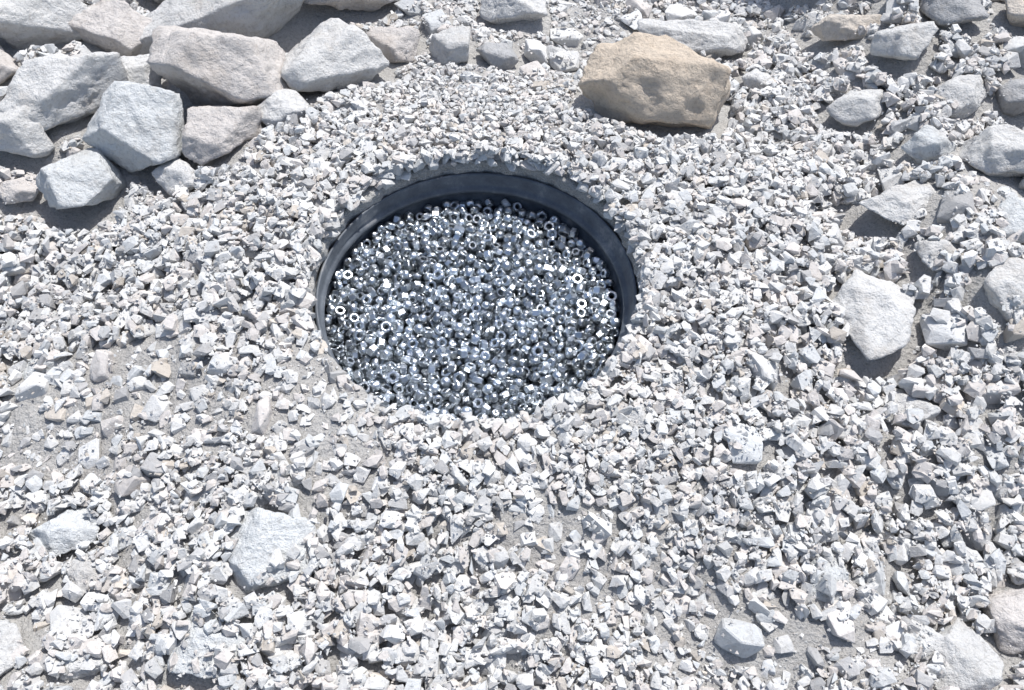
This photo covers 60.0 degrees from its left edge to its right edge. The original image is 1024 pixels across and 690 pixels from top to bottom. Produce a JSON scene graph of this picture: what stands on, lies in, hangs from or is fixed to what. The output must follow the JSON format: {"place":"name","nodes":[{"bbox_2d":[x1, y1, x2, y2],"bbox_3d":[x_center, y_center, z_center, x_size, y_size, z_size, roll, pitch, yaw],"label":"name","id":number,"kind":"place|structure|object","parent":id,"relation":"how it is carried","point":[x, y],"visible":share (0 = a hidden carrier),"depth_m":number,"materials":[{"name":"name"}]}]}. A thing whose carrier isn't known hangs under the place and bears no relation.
{"place":"outdoors","nodes":[
{"label":"outdoors","id":0,"kind":"place"},
{"bbox_2d":[0,0,1023,689],"bbox_3d":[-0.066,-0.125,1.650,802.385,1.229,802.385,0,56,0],"label":"ground","id":1,"kind":"structure","parent":0,"point":[306,20],"depth_m":1.54,"materials":[{"name":"grey gravel"}]},
{"bbox_2d":[3,253,13,286],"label":"rock","id":2,"kind":"object","parent":1,"relation":"on","point":[8,283],"visible":0.24,"depth_m":1.78,"materials":[{"name":"stone"}]},
{"bbox_2d":[0,45,18,83],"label":"rock","id":3,"kind":"object","parent":1,"relation":"on","point":[9,66],"visible":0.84,"depth_m":1.94,"materials":[{"name":"stone"}]},
{"bbox_2d":[0,619,23,675],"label":"rock","id":4,"kind":"object","parent":1,"relation":"on","point":[10,636],"visible":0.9,"depth_m":1.34,"materials":[{"name":"stone"}]},
{"bbox_2d":[0,173,38,203],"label":"rock","id":5,"kind":"object","parent":1,"relation":"on","point":[20,189],"visible":0.85,"depth_m":1.84,"materials":[{"name":"stone"}]},
{"bbox_2d":[0,105,54,157],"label":"rock","id":6,"kind":"object","parent":1,"relation":"on","point":[22,133],"visible":0.77,"depth_m":1.85,"materials":[{"name":"stone"}]},
{"bbox_2d":[22,350,67,379],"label":"rock","id":7,"kind":"object","parent":1,"relation":"on","point":[30,369],"visible":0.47,"depth_m":1.64,"materials":[{"name":"stone"}]},
{"bbox_2d":[0,0,90,48],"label":"rock","id":8,"kind":"object","parent":1,"relation":"on","point":[25,24],"visible":0.81,"depth_m":2.00,"materials":[{"name":"stone"}]},
{"bbox_2d":[28,506,99,556],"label":"rock","id":9,"kind":"object","parent":1,"relation":"on","point":[67,530],"visible":0.92,"depth_m":1.46,"materials":[{"name":"stone"}]},
{"bbox_2d":[0,52,128,130],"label":"rock","id":10,"kind":"object","parent":1,"relation":"on","point":[50,91],"visible":0.84,"depth_m":1.87,"materials":[{"name":"stone"}]},
{"bbox_2d":[36,147,126,209],"bbox_3d":[-0.901,-0.337,1.861,0.138,0.125,0.169,29,60,18],"label":"rock","id":11,"kind":"object","parent":1,"relation":"on","point":[89,176],"visible":1,"depth_m":1.82,"materials":[{"name":"stone"}]},
{"bbox_2d":[54,633,118,680],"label":"rock","id":12,"kind":"object","parent":1,"relation":"on","point":[78,673],"visible":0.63,"depth_m":1.32,"materials":[{"name":"stone"}]},
{"bbox_2d":[62,553,113,593],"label":"rock","id":13,"kind":"object","parent":1,"relation":"on","point":[78,572],"visible":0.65,"depth_m":1.41,"materials":[{"name":"stone"}]},
{"bbox_2d":[68,0,151,55],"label":"rock","id":14,"kind":"object","parent":1,"relation":"on","point":[117,26],"visible":0.84,"depth_m":2.03,"materials":[{"name":"stone"}]},
{"bbox_2d":[82,81,183,171],"bbox_3d":[-0.779,-0.459,1.891,0.203,0.179,0.193,29,61,18],"label":"rock","id":15,"kind":"object","parent":1,"relation":"on","point":[133,127],"visible":0.98,"depth_m":1.85,"materials":[{"name":"stone"}]},
{"bbox_2d":[121,54,162,87],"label":"rock","id":16,"kind":"object","parent":1,"relation":"on","point":[139,70],"visible":0.35,"depth_m":1.98,"materials":[{"name":"stone"}]},
{"bbox_2d":[151,157,199,196],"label":"rock","id":17,"kind":"object","parent":1,"relation":"on","point":[169,174],"visible":0.82,"depth_m":1.85,"materials":[{"name":"stone"}]},
{"bbox_2d":[178,359,203,377],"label":"rock","id":18,"kind":"object","parent":1,"relation":"on","point":[184,372],"visible":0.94,"depth_m":1.56,"materials":[{"name":"stone"}]},
{"bbox_2d":[187,510,223,544],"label":"rock","id":19,"kind":"object","parent":1,"relation":"on","point":[202,531],"visible":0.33,"depth_m":1.40,"materials":[{"name":"stone"}]},
{"bbox_2d":[167,612,252,678],"bbox_3d":[-0.448,0.447,1.329,0.137,0.052,0.106,0,56,0],"label":"rock","id":20,"kind":"object","parent":1,"relation":"on","point":[198,637],"visible":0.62,"depth_m":1.31,"materials":[{"name":"stone"}]},
{"bbox_2d":[146,25,291,106],"bbox_3d":[-0.638,-0.612,1.960,0.300,0.200,0.212,0,56,0],"label":"rock","id":21,"kind":"object","parent":1,"relation":"on","point":[202,66],"visible":0.89,"depth_m":1.89,"materials":[{"name":"stone"}]},
{"bbox_2d":[138,0,303,54],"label":"rock","id":22,"kind":"object","parent":1,"relation":"on","point":[264,19],"visible":0.59,"depth_m":2.04,"materials":[{"name":"stone"}]},
{"bbox_2d":[182,105,262,165],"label":"rock","id":23,"kind":"object","parent":1,"relation":"on","point":[210,133],"visible":0.95,"depth_m":1.86,"materials":[{"name":"stone"}]},
{"bbox_2d":[225,468,299,508],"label":"rock","id":24,"kind":"object","parent":1,"relation":"on","point":[262,502],"visible":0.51,"depth_m":1.43,"materials":[{"name":"stone"}]},
{"bbox_2d":[218,507,317,592],"bbox_3d":[-0.381,0.322,1.383,0.164,0.073,0.126,0,56,0],"label":"rock","id":25,"kind":"object","parent":1,"relation":"on","point":[261,534],"visible":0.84,"depth_m":1.37,"materials":[{"name":"stone"}]},
{"bbox_2d":[257,89,310,128],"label":"rock","id":26,"kind":"object","parent":1,"relation":"on","point":[277,106],"visible":0.74,"depth_m":1.90,"materials":[{"name":"stone"}]},
{"bbox_2d":[280,18,388,91],"bbox_3d":[-0.424,-0.644,2.035,0.246,0.148,0.169,-28,60,-18],"label":"rock","id":27,"kind":"object","parent":1,"relation":"on","point":[330,54],"visible":0.93,"depth_m":1.98,"materials":[{"name":"stone"}]},
{"bbox_2d":[303,0,399,11],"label":"rock","id":28,"kind":"object","parent":1,"relation":"on","point":[366,5],"visible":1,"depth_m":2.17,"materials":[{"name":"stone"}]},
{"bbox_2d":[367,26,419,62],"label":"rock","id":29,"kind":"object","parent":1,"relation":"on","point":[393,44],"visible":0.8,"depth_m":2.10,"materials":[{"name":"stone"}]},
{"bbox_2d":[429,25,470,65],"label":"rock","id":30,"kind":"object","parent":1,"relation":"on","point":[448,45],"visible":0.95,"depth_m":2.08,"materials":[{"name":"stone"}]},
{"bbox_2d":[315,173,637,407],"bbox_3d":[-0.089,-0.031,1.789,0.652,0.276,0.608,0,56,0],"label":"pipe casing","id":31,"kind":"object","parent":1,"relation":"on","point":[596,233],"visible":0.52,"depth_m":1.82,"materials":[{"name":"grey plastic"}]},
{"bbox_2d":[325,198,620,422],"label":"metal nuts","id":32,"kind":"object","parent":31,"relation":"in","point":[556,344],"visible":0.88,"depth_m":1.72,"materials":[{"name":"silver metal"}]},
{"bbox_2d":[477,42,518,69],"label":"rock","id":33,"kind":"object","parent":1,"relation":"on","point":[502,56],"visible":0.89,"depth_m":2.07,"materials":[{"name":"stone"}]},
{"bbox_2d":[0,0,1023,689],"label":"rubble","id":34,"kind":"object","parent":1,"relation":"on","point":[742,638],"visible":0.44,"depth_m":1.56,"materials":[{"name":"stone"}]},
{"bbox_2d":[479,0,547,23],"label":"rock","id":35,"kind":"object","parent":1,"relation":"on","point":[505,11],"visible":0.96,"depth_m":2.19,"materials":[{"name":"stone"}]},
{"bbox_2d":[546,45,582,67],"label":"rock","id":36,"kind":"object","parent":1,"relation":"on","point":[551,49],"visible":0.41,"depth_m":2.12,"materials":[{"name":"stone"}]},
{"bbox_2d":[612,399,653,427],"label":"rock","id":37,"kind":"object","parent":1,"relation":"on","point":[640,415],"visible":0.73,"depth_m":1.47,"materials":[{"name":"stone"}]},
{"bbox_2d":[578,32,730,128],"bbox_3d":[0.308,-0.554,1.913,0.321,0.195,0.187,12,57,8],"label":"tan boulder","id":38,"kind":"object","parent":1,"relation":"on","point":[641,78],"visible":0.96,"depth_m":1.85,"materials":[{"name":"stone"}]},
{"bbox_2d":[637,18,747,58],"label":"rock","id":39,"kind":"object","parent":1,"relation":"on","point":[716,39],"visible":0.77,"depth_m":2.12,"materials":[{"name":"stone"}]},
{"bbox_2d":[703,480,726,495],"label":"rock","id":40,"kind":"object","parent":1,"relation":"on","point":[705,486],"visible":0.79,"depth_m":1.46,"materials":[{"name":"stone"}]},
{"bbox_2d":[741,68,783,89],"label":"rock","id":41,"kind":"object","parent":1,"relation":"on","point":[753,78],"visible":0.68,"depth_m":2.03,"materials":[{"name":"stone"}]},
{"bbox_2d":[799,546,849,601],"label":"rock","id":42,"kind":"object","parent":1,"relation":"on","point":[835,570],"visible":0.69,"depth_m":1.41,"materials":[{"name":"stone"}]},
{"bbox_2d":[810,14,881,41],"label":"rock","id":43,"kind":"object","parent":1,"relation":"on","point":[836,27],"visible":0.8,"depth_m":2.05,"materials":[{"name":"stone"}]},
{"bbox_2d":[826,89,885,126],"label":"rock","id":44,"kind":"object","parent":1,"relation":"on","point":[852,108],"visible":0.95,"depth_m":1.93,"materials":[{"name":"stone"}]},
{"bbox_2d":[831,269,915,360],"bbox_3d":[0.664,-0.049,1.646,0.156,0.088,0.219,20,58,13],"label":"rock","id":45,"kind":"object","parent":1,"relation":"on","point":[879,316],"visible":0.91,"depth_m":1.61,"materials":[{"name":"stone"}]},
{"bbox_2d":[859,179,935,225],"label":"rock","id":46,"kind":"object","parent":1,"relation":"on","point":[905,203],"visible":0.94,"depth_m":1.75,"materials":[{"name":"stone"}]},
{"bbox_2d":[870,21,938,59],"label":"rock","id":47,"kind":"object","parent":1,"relation":"on","point":[912,41],"visible":1,"depth_m":1.95,"materials":[{"name":"stone"}]},
{"bbox_2d":[879,388,940,428],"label":"rock","id":48,"kind":"object","parent":1,"relation":"on","point":[931,411],"visible":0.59,"depth_m":1.57,"materials":[{"name":"stone"}]},
{"bbox_2d":[904,619,943,659],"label":"rock","id":49,"kind":"object","parent":1,"relation":"on","point":[933,639],"visible":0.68,"depth_m":1.39,"materials":[{"name":"stone"}]},
{"bbox_2d":[901,125,956,163],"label":"rock","id":50,"kind":"object","parent":1,"relation":"on","point":[926,143],"visible":0.86,"depth_m":1.82,"materials":[{"name":"stone"}]},
{"bbox_2d":[914,239,960,271],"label":"rock","id":51,"kind":"object","parent":1,"relation":"on","point":[924,249],"visible":0.59,"depth_m":1.67,"materials":[{"name":"stone"}]},
{"bbox_2d":[918,0,989,27],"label":"rock","id":52,"kind":"object","parent":1,"relation":"on","point":[942,13],"visible":0.94,"depth_m":1.99,"materials":[{"name":"stone"}]},
{"bbox_2d":[934,74,986,118],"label":"rock","id":53,"kind":"object","parent":1,"relation":"on","point":[967,88],"visible":0.73,"depth_m":1.91,"materials":[{"name":"stone"}]},
{"bbox_2d":[919,617,1003,689],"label":"rock","id":54,"kind":"object","parent":1,"relation":"on","point":[971,656],"visible":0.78,"depth_m":1.37,"materials":[{"name":"stone"}]},
{"bbox_2d":[959,124,1023,176],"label":"rock","id":55,"kind":"object","parent":1,"relation":"on","point":[997,150],"visible":0.91,"depth_m":1.77,"materials":[{"name":"stone"}]},
{"bbox_2d":[982,588,1023,654],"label":"rock","id":56,"kind":"object","parent":1,"relation":"on","point":[1004,609],"visible":0.85,"depth_m":1.41,"materials":[{"name":"stone"}]},
{"bbox_2d":[983,257,1023,321],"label":"rock","id":57,"kind":"object","parent":1,"relation":"on","point":[1003,281],"visible":0.89,"depth_m":1.60,"materials":[{"name":"stone"}]},
{"bbox_2d":[992,195,1023,243],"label":"rock","id":58,"kind":"object","parent":1,"relation":"on","point":[1013,206],"visible":0.53,"depth_m":1.67,"materials":[{"name":"stone"}]},
{"bbox_2d":[995,77,1023,116],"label":"rock","id":59,"kind":"object","parent":1,"relation":"on","point":[1011,102],"visible":1,"depth_m":1.92,"materials":[{"name":"stone"}]},
{"bbox_2d":[1004,0,1023,26],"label":"rock","id":60,"kind":"object","parent":1,"relation":"on","point":[1015,12],"visible":1,"depth_m":2.01,"materials":[{"name":"stone"}]},
{"bbox_2d":[1017,176,1023,188],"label":"rock","id":61,"kind":"object","parent":1,"relation":"on","point":[1021,185],"visible":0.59,"depth_m":1.76,"materials":[{"name":"stone"}]}
]}

